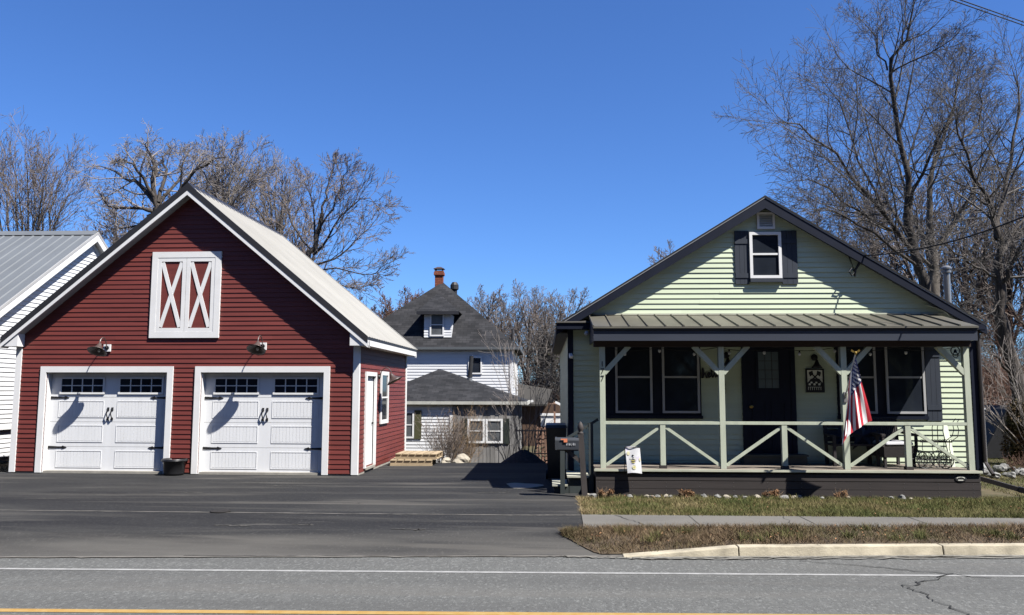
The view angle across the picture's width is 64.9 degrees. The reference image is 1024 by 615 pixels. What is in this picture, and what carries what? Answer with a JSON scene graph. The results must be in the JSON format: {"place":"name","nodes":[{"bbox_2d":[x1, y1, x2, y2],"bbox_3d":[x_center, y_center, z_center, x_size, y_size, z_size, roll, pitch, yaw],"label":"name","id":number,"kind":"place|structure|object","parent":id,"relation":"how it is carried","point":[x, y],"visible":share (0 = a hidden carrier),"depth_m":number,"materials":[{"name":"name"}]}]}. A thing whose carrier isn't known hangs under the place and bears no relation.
{"place":"outdoors","nodes":[
{"label":"outdoors","id":0,"kind":"place"},
{"bbox_2d":[0,460,8,471],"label":"side grass","id":1,"kind":"structure","parent":0,"point":[3,465],"depth_m":19.09,"materials":[{"name":"plant"}]},
{"bbox_2d":[0,463,622,557],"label":"driveway","id":2,"kind":"structure","parent":0,"point":[100,518],"depth_m":11.68,"materials":[{"name":"grey asphalt"}]},
{"bbox_2d":[161,458,187,475],"bbox_3d":[-7.149,3.373,17.052,0.548,0.345,0.548,0,-6,2],"label":"planter tub","id":3,"kind":"object","parent":2,"relation":"on","point":[173,467],"visible":1,"depth_m":16.87,"materials":[{"name":"black plastic"}]},
{"bbox_2d":[210,509,230,512],"bbox_3d":[-4.317,3.015,11.932,0.300,0.010,0.300,0,-6,2],"label":"drain cover","id":4,"kind":"object","parent":2,"relation":"on","point":[220,511],"visible":1,"depth_m":11.88,"materials":[{"name":"metal"}]},
{"bbox_2d":[29,510,496,514],"bbox_3d":[-9.256,3.023,12.028,20.506,0.001,0.189,0,-6,2],"label":"driveway seam","id":5,"kind":"object","parent":2,"relation":"on","point":[257,512],"visible":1,"depth_m":11.83,"materials":[{"name":"asphalt"}]},
{"bbox_2d":[3,555,622,557],"bbox_3d":[-9.173,2.860,9.220,20.937,0.001,0.104,0,-6,-1],"label":"driveway seam","id":6,"kind":"object","parent":2,"relation":"on","point":[304,556],"visible":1,"depth_m":9.32,"materials":[{"name":"asphalt"}]},
{"bbox_2d":[390,458,435,465],"bbox_3d":[-2.406,3.753,19.675,1.000,0.133,1.020,0,-6,0],"label":"wooden pallet","id":7,"kind":"object","parent":2,"relation":"on","point":[400,462],"visible":0.73,"depth_m":19.21,"materials":[{"name":"brown wood"}]},
{"bbox_2d":[395,451,442,459],"bbox_3d":[-2.280,3.637,19.853,1.000,0.133,1.020,0,-6,4],"label":"wooden pallet","id":8,"kind":"object","parent":7,"relation":"on","point":[423,455],"visible":1,"depth_m":19.41,"materials":[{"name":"brown wood"}]},
{"bbox_2d":[507,483,543,487],"bbox_3d":[0.239,3.366,15.228,0.730,0.001,0.908,0,-6,2],"label":"wet patch","id":9,"kind":"object","parent":2,"relation":"on","point":[520,485],"visible":1,"depth_m":15.23,"materials":[{"name":"liquid"}]},
{"bbox_2d":[545,423,566,478],"bbox_3d":[0.889,2.910,16.265,0.440,1.128,0.640,0,-6,2],"label":"wheeled bin","id":10,"kind":"object","parent":2,"relation":"on","point":[553,430],"visible":0.82,"depth_m":16.00,"materials":[{"name":"black plastic"}]},
{"bbox_2d":[552,418,598,493],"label":"porch steps","id":11,"kind":"structure","parent":2,"relation":"on","point":[563,485],"depth_m":14.13,"materials":[{"name":"grey paint"}]},
{"bbox_2d":[382,267,529,462],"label":"hip roofed house","id":12,"kind":"structure","parent":0,"point":[437,326],"depth_m":33.44,"materials":[{"name":"white wood"}]},
{"bbox_2d":[406,411,413,437],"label":"window","id":13,"kind":"structure","parent":12,"relation":"in","point":[410,415],"depth_m":29.25,"materials":[{"name":"grey glass"}]},
{"bbox_2d":[430,314,443,335],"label":"window","id":14,"kind":"structure","parent":12,"relation":"in","point":[436,320],"depth_m":33.88,"materials":[{"name":"grey glass"}]},
{"bbox_2d":[468,357,481,373],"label":"window","id":15,"kind":"structure","parent":12,"relation":"in","point":[477,361],"depth_m":33.48,"materials":[{"name":"white glass"}]},
{"bbox_2d":[468,419,484,442],"bbox_3d":[-1.293,4.465,29.114,0.621,0.865,0.050,0,-6,2],"label":"window","id":16,"kind":"structure","parent":12,"relation":"in","point":[478,421],"depth_m":29.12,"materials":[{"name":"grey glass"}]},
{"bbox_2d":[486,419,502,442],"bbox_3d":[-0.642,4.463,29.087,0.621,0.865,0.050,0,-6,2],"label":"window","id":17,"kind":"structure","parent":12,"relation":"in","point":[499,435],"depth_m":29.08,"materials":[{"name":"grey glass"}]},
{"bbox_2d":[0,556,1023,614],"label":"road","id":18,"kind":"structure","parent":0,"point":[444,592],"depth_m":7.98,"materials":[{"name":"grey asphalt"}]},
{"bbox_2d":[0,608,864,614],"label":"yellow road line","id":19,"kind":"object","parent":18,"relation":"on","point":[287,612],"visible":1,"depth_m":7.00,"materials":[{"name":"paint"}]},
{"bbox_2d":[0,568,1023,576],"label":"white road line","id":20,"kind":"object","parent":18,"relation":"on","point":[511,572],"visible":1,"depth_m":8.55,"materials":[{"name":"paint"}]},
{"bbox_2d":[564,555,1022,558],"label":"gutter grit","id":21,"kind":"object","parent":18,"relation":"on","point":[784,558],"visible":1,"depth_m":9.28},
{"bbox_2d":[622,543,1023,557],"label":"kerb","id":22,"kind":"structure","parent":18,"relation":"on","point":[825,550],"depth_m":9.43,"materials":[{"name":"concrete"}]},
{"bbox_2d":[632,554,1023,557],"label":"gutter grit","id":23,"kind":"object","parent":18,"relation":"on","point":[835,556],"visible":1,"depth_m":9.33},
{"bbox_2d":[799,560,988,577],"bbox_3d":[4.122,2.837,8.758,1.888,0.001,0.086,-3,-7,27],"label":"road crack","id":24,"kind":"object","parent":18,"relation":"on","point":[893,568],"visible":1,"depth_m":8.70,"materials":[{"name":"asphalt"}]},
{"bbox_2d":[901,573,969,614],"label":"road crack","id":25,"kind":"object","parent":18,"relation":"on","point":[950,606],"visible":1,"depth_m":7.91,"materials":[{"name":"asphalt"}]},
{"bbox_2d":[0,446,1023,496],"bbox_3d":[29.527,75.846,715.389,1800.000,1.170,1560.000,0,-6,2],"label":"ground","id":26,"kind":"structure","parent":0,"point":[989,492],"depth_m":15.66,"materials":[{"name":"green plant"}]},
{"bbox_2d":[0,105,104,230],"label":"poplar tree","id":27,"kind":"object","parent":26,"relation":"on","point":[42,202],"visible":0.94,"depth_m":37.58,"materials":[{"name":"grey plant"}]},
{"bbox_2d":[0,231,107,462],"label":"gabled house","id":28,"kind":"structure","parent":26,"relation":"on","point":[37,268],"depth_m":21.89,"materials":[{"name":"white wood"}]},
{"bbox_2d":[74,197,144,247],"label":"maple tree","id":29,"kind":"object","parent":26,"relation":"on","point":[111,220],"visible":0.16,"depth_m":54.54,"materials":[{"name":"brown plant"}]},
{"bbox_2d":[65,118,244,245],"bbox_3d":[-15.786,-0.827,35.370,8.884,15.030,5.467,0,-6,2],"label":"gnarled tree","id":30,"kind":"object","parent":26,"relation":"on","point":[155,199],"visible":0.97,"depth_m":35.49,"materials":[{"name":"brown plant"}]},
{"bbox_2d":[147,183,170,208],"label":"maple tree","id":31,"kind":"object","parent":26,"relation":"on","point":[168,196],"visible":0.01,"depth_m":55.55,"materials":[{"name":"brown plant"}]},
{"bbox_2d":[0,182,417,475],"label":"garage","id":32,"kind":"structure","parent":26,"relation":"on","point":[203,332],"depth_m":17.52,"materials":[{"name":"red wood"}]},
{"bbox_2d":[47,373,166,470],"bbox_3d":[-8.802,2.506,17.563,2.692,2.132,0.116,0,-6,4],"label":"garage door","id":33,"kind":"structure","parent":32,"relation":"in","point":[99,421],"depth_m":17.57,"materials":[{"name":"white metal"}]},
{"bbox_2d":[149,251,221,337],"bbox_3d":[-7.119,-0.281,17.575,1.555,1.890,0.051,0,-6,4],"label":"loft door","id":34,"kind":"structure","parent":32,"relation":"in","point":[185,302],"depth_m":17.56,"materials":[{"name":"white wood"}]},
{"bbox_2d":[202,373,323,471],"bbox_3d":[-5.345,2.488,17.326,2.662,2.132,0.116,0,-6,4],"label":"garage door","id":35,"kind":"structure","parent":32,"relation":"in","point":[254,422],"depth_m":17.33,"materials":[{"name":"white metal"}]},
{"bbox_2d":[363,372,376,469],"bbox_3d":[-3.205,2.521,18.064,0.120,2.140,0.970,0,-6,4],"label":"side door","id":36,"kind":"structure","parent":32,"relation":"in","point":[369,418],"depth_m":18.18,"materials":[{"name":"white metal"}]},
{"bbox_2d":[379,371,388,423],"bbox_3d":[-3.084,2.168,19.423,0.045,1.240,0.810,0,-6,4],"label":"window","id":37,"kind":"structure","parent":32,"relation":"in","point":[384,388],"depth_m":19.44,"materials":[{"name":"white glass"}]},
{"bbox_2d":[175,127,283,214],"bbox_3d":[-13.916,-1.019,38.937,5.267,16.136,4.185,1,-6,-10],"label":"ash tree","id":38,"kind":"object","parent":26,"relation":"on","point":[239,169],"visible":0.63,"depth_m":39.17,"materials":[{"name":"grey plant"}]},
{"bbox_2d":[208,159,274,227],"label":"maple tree","id":39,"kind":"object","parent":26,"relation":"on","point":[248,212],"visible":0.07,"depth_m":53.59,"materials":[{"name":"brown plant"}]},
{"bbox_2d":[230,142,315,238],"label":"ash tree","id":40,"kind":"object","parent":26,"relation":"on","point":[274,209],"visible":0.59,"depth_m":42.14,"materials":[{"name":"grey plant"}]},
{"bbox_2d":[252,195,341,276],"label":"maple tree","id":41,"kind":"object","parent":26,"relation":"on","point":[301,246],"visible":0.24,"depth_m":54.54,"materials":[{"name":"brown plant"}]},
{"bbox_2d":[254,147,413,305],"bbox_3d":[-7.661,-0.213,36.157,8.368,13.979,4.499,-3,-7,31],"label":"ash tree","id":42,"kind":"object","parent":26,"relation":"on","point":[314,249],"visible":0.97,"depth_m":35.83,"materials":[{"name":"brown plant"}]},
{"bbox_2d":[358,293,395,318],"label":"tree","id":43,"kind":"object","parent":26,"relation":"on","point":[375,312],"visible":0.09,"depth_m":46.69,"materials":[{"name":"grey plant"}]},
{"bbox_2d":[377,287,424,317],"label":"tree","id":44,"kind":"object","parent":26,"relation":"on","point":[409,297],"visible":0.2,"depth_m":48.30,"materials":[{"name":"brown plant"}]},
{"bbox_2d":[411,408,474,461],"bbox_3d":[-2.050,3.886,23.869,1.939,2.162,1.763,-5,-8,41],"label":"bare shrub","id":45,"kind":"object","parent":26,"relation":"on","point":[447,436],"visible":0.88,"depth_m":23.75,"materials":[{"name":"plant"}]},
{"bbox_2d":[432,401,487,462],"bbox_3d":[-1.664,4.084,24.709,1.784,2.437,1.663,-2,-6,23],"label":"bare shrub","id":46,"kind":"object","parent":26,"relation":"on","point":[468,439],"visible":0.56,"depth_m":24.69,"materials":[{"name":"bare brown twig"}]},
{"bbox_2d":[452,453,469,462],"bbox_3d":[-1.260,3.835,20.193,0.438,0.346,0.498,0,-6,2],"label":"boulder","id":47,"kind":"object","parent":26,"relation":"on","point":[462,458],"visible":0.69,"depth_m":20.02,"materials":[{"name":"stone"}]},
{"bbox_2d":[471,283,518,363],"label":"maple tree","id":48,"kind":"object","parent":26,"relation":"on","point":[491,309],"visible":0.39,"depth_m":55.80,"materials":[{"name":"brown plant"}]},
{"bbox_2d":[472,294,527,365],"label":"maple tree","id":49,"kind":"object","parent":26,"relation":"on","point":[503,316],"visible":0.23,"depth_m":65.73,"materials":[{"name":"brown plant"}]},
{"bbox_2d":[468,394,548,459],"bbox_3d":[0.047,3.391,22.163,1.898,2.025,1.990,-3,-6,25],"label":"sapling clump","id":50,"kind":"object","parent":26,"relation":"on","point":[505,415],"visible":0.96,"depth_m":22.01,"materials":[{"name":"plant"}]},
{"bbox_2d":[477,308,560,453],"bbox_3d":[0.277,2.350,23.160,2.864,4.542,3.413,2,-6,-21],"label":"sapling clump","id":51,"kind":"object","parent":26,"relation":"on","point":[514,408],"visible":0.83,"depth_m":22.72,"materials":[{"name":"plant"}]},
{"bbox_2d":[501,449,545,462],"bbox_3d":[0.301,3.841,20.621,1.237,0.414,1.193,0,-6,2],"label":"gravel pile","id":52,"kind":"object","parent":26,"relation":"on","point":[523,456],"visible":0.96,"depth_m":20.37,"materials":[{"name":"gravel"}]},
{"bbox_2d":[501,278,561,381],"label":"maple tree","id":53,"kind":"object","parent":26,"relation":"on","point":[519,333],"visible":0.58,"depth_m":59.77,"materials":[{"name":"brown plant"}]},
{"bbox_2d":[516,429,546,459],"bbox_3d":[0.669,4.888,26.635,1.157,1.712,0.040,0,-6,2],"label":"iron fence","id":54,"kind":"object","parent":26,"relation":"on","point":[538,453],"visible":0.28,"depth_m":26.68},
{"bbox_2d":[518,384,559,445],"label":"brown outbuilding","id":55,"kind":"structure","parent":26,"relation":"on","point":[554,411],"depth_m":43.62,"materials":[{"name":"brown wood"}]},
{"bbox_2d":[540,413,559,425],"bbox_3d":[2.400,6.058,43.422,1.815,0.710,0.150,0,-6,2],"label":"garage door","id":56,"kind":"structure","parent":55,"relation":"in","point":[550,416],"depth_m":43.41,"materials":[{"name":"metal"}]},
{"bbox_2d":[518,311,561,402],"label":"vine covered tree","id":57,"kind":"object","parent":26,"relation":"on","point":[555,363],"visible":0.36,"depth_m":49.43,"materials":[{"name":"brown plant"}]},
{"bbox_2d":[536,427,546,462],"bbox_3d":[1.470,5.234,29.837,1.218,1.662,0.511,0,-6,2],"label":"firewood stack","id":58,"kind":"object","parent":26,"relation":"on","point":[544,444],"visible":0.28,"depth_m":29.63,"materials":[{"name":"wood"}]},
{"bbox_2d":[519,287,566,370],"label":"maple tree","id":59,"kind":"object","parent":26,"relation":"on","point":[542,295],"visible":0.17,"depth_m":63.99,"materials":[{"name":"brown plant"}]},
{"bbox_2d":[517,288,591,378],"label":"maple tree","id":60,"kind":"object","parent":26,"relation":"on","point":[562,313],"visible":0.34,"depth_m":54.13,"materials":[{"name":"brown plant"}]},
{"bbox_2d":[648,239,674,264],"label":"maple tree","id":61,"kind":"object","parent":26,"relation":"on","point":[659,254],"visible":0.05,"depth_m":44.19,"materials":[{"name":"brown plant"}]},
{"bbox_2d":[518,286,1023,405],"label":"undergrowth","id":62,"kind":"object","parent":26,"relation":"on","point":[987,382],"visible":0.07,"depth_m":38.11,"materials":[{"name":"brown plant"}]},
{"bbox_2d":[552,195,1023,498],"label":"bungalow","id":63,"kind":"object","parent":26,"relation":"on","point":[763,272],"visible":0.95,"depth_m":15.07,"materials":[{"name":"green wood"}]},
{"bbox_2d":[624,446,641,473],"bbox_3d":[2.051,2.590,13.684,0.301,0.458,0.069,-2,-6,16],"label":"bee garden flag","id":64,"kind":"object","parent":63,"relation":"hanging from","point":[633,457],"visible":1,"depth_m":13.68,"materials":[{"name":"fabric"}]},
{"bbox_2d":[615,347,652,412],"bbox_3d":[2.302,1.307,15.230,0.695,1.365,0.040,0,-6,2],"label":"window","id":65,"kind":"structure","parent":63,"relation":"in","point":[633,372],"depth_m":15.22,"materials":[{"name":"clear glass"}]},
{"bbox_2d":[661,347,699,412],"bbox_3d":[3.183,1.305,15.193,0.700,1.365,0.040,0,-6,2],"label":"window","id":66,"kind":"structure","parent":63,"relation":"in","point":[680,369],"depth_m":15.18,"materials":[{"name":"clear glass"}]},
{"bbox_2d":[701,368,717,377],"bbox_3d":[3.751,1.230,15.199,0.358,0.218,0.028,0,-6,2],"label":"hello sign","id":67,"kind":"object","parent":63,"relation":"attached to","point":[707,375],"visible":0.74,"depth_m":15.19,"materials":[{"name":"black metal"}]},
{"bbox_2d":[749,232,782,277],"bbox_3d":[4.836,-0.999,15.369,0.600,0.890,0.055,0,-6,2],"label":"window","id":68,"kind":"structure","parent":63,"relation":"in","point":[765,249],"depth_m":15.37,"materials":[{"name":"white glass"}]},
{"bbox_2d":[741,347,797,453],"bbox_3d":[4.821,1.735,15.073,0.990,2.200,0.128,0,-6,2],"label":"front door","id":69,"kind":"structure","parent":63,"relation":"in","point":[768,380],"depth_m":15.10,"materials":[{"name":"blue paint"}]},
{"bbox_2d":[605,347,955,355],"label":"string lights","id":70,"kind":"object","parent":63,"relation":"hanging from","point":[764,352],"visible":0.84,"depth_m":14.25},
{"bbox_2d":[805,369,824,392],"bbox_3d":[5.682,1.370,15.103,0.340,0.445,0.029,0,-6,2],"label":"wall plaque","id":71,"kind":"object","parent":63,"relation":"attached to","point":[814,378],"depth_m":15.10,"materials":[{"name":"black metal"}]},
{"bbox_2d":[823,421,879,466],"bbox_3d":[6.161,2.470,14.634,0.840,0.784,0.510,0,-6,2],"label":"porch bench","id":72,"kind":"object","parent":63,"relation":"on","point":[832,437],"visible":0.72,"depth_m":14.57,"materials":[{"name":"wood"}]},
{"bbox_2d":[827,425,851,446],"bbox_3d":[5.970,2.337,14.614,0.495,0.470,0.070,0,-13,2],"label":"star ornament","id":73,"kind":"object","parent":72,"relation":"on","point":[838,434],"visible":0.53,"depth_m":14.61,"materials":[{"name":"blue paint"}]},
{"bbox_2d":[850,426,877,448],"bbox_3d":[6.328,2.286,14.564,0.609,0.579,0.070,0,-13,2],"label":"star ornament","id":74,"kind":"object","parent":72,"relation":"on","point":[861,435],"visible":0.81,"depth_m":14.55,"materials":[{"name":"blue paint"}]},
{"bbox_2d":[842,349,871,443],"bbox_3d":[5.723,1.492,13.391,0.453,1.549,1.018,-3,-6,26],"label":"house flag","id":75,"kind":"object","parent":63,"relation":"attached to","point":[858,415],"visible":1,"depth_m":13.19,"materials":[{"name":"multicoloured fabric"}]},
{"bbox_2d":[838,347,877,413],"bbox_3d":[6.461,1.297,15.059,0.680,1.365,0.040,0,-6,2],"label":"window","id":76,"kind":"structure","parent":63,"relation":"in","point":[867,366],"depth_m":15.05,"materials":[{"name":"black glass"}]},
{"bbox_2d":[865,417,917,466],"bbox_3d":[6.824,2.421,14.531,0.690,0.860,0.660,1,-6,-6],"label":"wicker armchair","id":77,"kind":"object","parent":63,"relation":"on","point":[893,447],"visible":0.77,"depth_m":14.43,"materials":[{"name":"wicker"}]},
{"bbox_2d":[884,347,926,413],"bbox_3d":[7.332,1.294,15.023,0.715,1.365,0.040,0,-6,2],"label":"window","id":78,"kind":"structure","parent":63,"relation":"in","point":[904,373],"depth_m":15.01,"materials":[{"name":"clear glass"}]},
{"bbox_2d":[912,418,958,468],"bbox_3d":[7.427,2.378,14.113,0.798,0.866,0.246,0,-6,2],"label":"flower cart","id":79,"kind":"object","parent":63,"relation":"on","point":[934,459],"visible":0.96,"depth_m":14.00,"materials":[{"name":"black metal"}]},
{"bbox_2d":[863,216,1023,255],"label":"overhead cable","id":80,"kind":"object","parent":63,"relation":"attached to","point":[948,241],"visible":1,"depth_m":13.63,"materials":[{"name":"rubber"}]},
{"bbox_2d":[942,425,954,466],"bbox_3d":[7.784,2.439,14.364,0.170,0.800,0.020,3,-15,-25],"label":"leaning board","id":81,"kind":"object","parent":63,"relation":"on","point":[945,431],"visible":0.61,"depth_m":14.37,"materials":[{"name":"wood"}]},
{"bbox_2d":[802,187,882,257],"bbox_3d":[16.601,0.658,40.048,5.940,12.942,5.317,4,-7,-35],"label":"maple tree","id":82,"kind":"object","parent":26,"relation":"on","point":[852,243],"visible":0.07,"depth_m":39.60,"materials":[{"name":"brown plant"}]},
{"bbox_2d":[712,0,1005,290],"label":"maple tree","id":83,"kind":"object","parent":26,"relation":"on","point":[908,226],"visible":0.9,"depth_m":24.26,"materials":[{"name":"brown plant"}]},
{"bbox_2d":[831,180,925,281],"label":"maple tree","id":84,"kind":"object","parent":26,"relation":"on","point":[897,266],"visible":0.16,"depth_m":42.54,"materials":[{"name":"brown plant"}]},
{"bbox_2d":[816,31,1023,295],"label":"maple tree","id":85,"kind":"object","parent":26,"relation":"on","point":[935,287],"visible":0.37,"depth_m":28.85,"materials":[{"name":"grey plant"}]},
{"bbox_2d":[857,169,995,316],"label":"maple tree","id":86,"kind":"object","parent":26,"relation":"on","point":[907,273],"visible":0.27,"depth_m":40.06,"materials":[{"name":"brown plant"}]},
{"bbox_2d":[895,13,1023,407],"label":"maple tree","id":87,"kind":"object","parent":26,"relation":"on","point":[1003,325],"visible":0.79,"depth_m":22.41,"materials":[{"name":"brown plant"}]},
{"bbox_2d":[912,160,1023,341],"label":"maple tree","id":88,"kind":"object","parent":26,"relation":"on","point":[975,246],"visible":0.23,"depth_m":42.85,"materials":[{"name":"brown plant"}]},
{"bbox_2d":[950,154,1023,354],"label":"maple tree","id":89,"kind":"object","parent":26,"relation":"on","point":[986,281],"visible":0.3,"depth_m":40.54,"materials":[{"name":"brown plant"}]},
{"bbox_2d":[984,405,1010,458],"bbox_3d":[13.146,3.466,22.544,0.991,1.449,1.600,0,-6,2],"label":"covered woodpile","id":90,"kind":"object","parent":26,"relation":"on","point":[993,442],"visible":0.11,"depth_m":21.77,"materials":[{"name":"plastic"}]},
{"bbox_2d":[976,184,1023,328],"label":"maple tree","id":91,"kind":"object","parent":26,"relation":"on","point":[1012,289],"visible":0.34,"depth_m":39.45,"materials":[{"name":"brown plant"}]},
{"bbox_2d":[981,336,1023,450],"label":"bare shrub","id":92,"kind":"object","parent":26,"relation":"on","point":[1019,398],"visible":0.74,"depth_m":19.96,"materials":[{"name":"plant"}]},
{"bbox_2d":[1006,472,1015,477],"bbox_3d":[10.281,3.448,16.591,0.184,0.136,0.195,-4,-7,32],"label":"garden rock","id":93,"kind":"object","parent":26,"relation":"on","point":[1011,474],"visible":1,"depth_m":16.52,"materials":[{"name":"stone"}]},
{"bbox_2d":[999,399,1023,464],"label":"rusty evergreen","id":94,"kind":"object","parent":26,"relation":"on","point":[1013,448],"visible":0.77,"depth_m":20.02,"materials":[{"name":"orange plant"}]},
{"bbox_2d":[1001,452,1023,470],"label":"bare shrub","id":95,"kind":"object","parent":26,"relation":"on","point":[1021,463],"visible":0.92,"depth_m":17.57,"materials":[{"name":"plant"}]},
{"bbox_2d":[0,0,1023,384],"label":"sky","id":96,"kind":"structure","parent":0,"point":[549,144],"materials":[{"name":"blue"}]},
{"bbox_2d":[557,520,1023,553],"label":"verge","id":97,"kind":"structure","parent":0,"point":[715,544],"depth_m":9.80,"materials":[{"name":"plant"}]},
{"bbox_2d":[573,492,1023,518],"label":"lawn","id":98,"kind":"structure","parent":0,"point":[789,506],"depth_m":12.38,"materials":[{"name":"plant"}]},
{"bbox_2d":[555,421,587,496],"bbox_3d":[1.006,2.585,13.654,0.547,1.293,0.209,0,-6,2],"label":"mailbox","id":99,"kind":"object","parent":98,"relation":"on","point":[568,445],"visible":0.98,"depth_m":13.60,"materials":[{"name":"paint"}]},
{"bbox_2d":[597,487,615,496],"bbox_3d":[1.610,3.118,13.617,0.338,0.180,0.248,0,-6,2],"label":"dried plant","id":100,"kind":"object","parent":98,"relation":"on","point":[603,493],"visible":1,"depth_m":13.57,"materials":[{"name":"plant"}]},
{"bbox_2d":[676,488,694,497],"bbox_3d":[2.928,3.116,13.517,0.371,0.183,0.268,-1,-6,9],"label":"dried plant","id":101,"kind":"object","parent":98,"relation":"on","point":[691,492],"visible":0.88,"depth_m":13.52,"materials":[{"name":"plant"}]},
{"bbox_2d":[762,489,780,497],"bbox_3d":[4.367,3.127,13.513,0.303,0.191,0.300,5,-8,-42],"label":"dried plant","id":102,"kind":"object","parent":98,"relation":"on","point":[776,492],"visible":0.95,"depth_m":13.46,"materials":[{"name":"plant"}]},
{"bbox_2d":[583,495,1023,541],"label":"fallen leaves","id":103,"kind":"object","parent":98,"relation":"on","point":[815,536],"visible":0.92,"depth_m":10.25,"materials":[{"name":"plant"}]},
{"bbox_2d":[597,493,1023,541],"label":"grass tufts","id":104,"kind":"object","parent":98,"relation":"on","point":[652,536],"visible":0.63,"depth_m":11.67,"materials":[{"name":"green plant"}]},
{"bbox_2d":[833,488,847,497],"bbox_3d":[5.513,3.111,13.462,0.331,0.180,0.249,0,-6,2],"label":"dried plant","id":105,"kind":"object","parent":98,"relation":"on","point":[839,493],"visible":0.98,"depth_m":13.43,"materials":[{"name":"plant"}]},
{"bbox_2d":[582,514,1023,527],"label":"sidewalk","id":106,"kind":"structure","parent":0,"point":[590,519],"depth_m":11.16,"materials":[{"name":"concrete"}]},
{"bbox_2d":[952,0,1023,25],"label":"overhead cable","id":107,"kind":"object","parent":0,"point":[987,12],"visible":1,"depth_m":31.83,"materials":[{"name":"rubber"}]},
{"bbox_2d":[960,0,1023,22],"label":"overhead cable","id":108,"kind":"object","parent":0,"point":[990,10],"visible":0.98,"depth_m":31.94,"materials":[{"name":"rubber"}]},
{"bbox_2d":[980,458,1023,496],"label":"yard grass","id":109,"kind":"structure","parent":0,"point":[1009,479],"depth_m":16.29,"materials":[{"name":"plant"}]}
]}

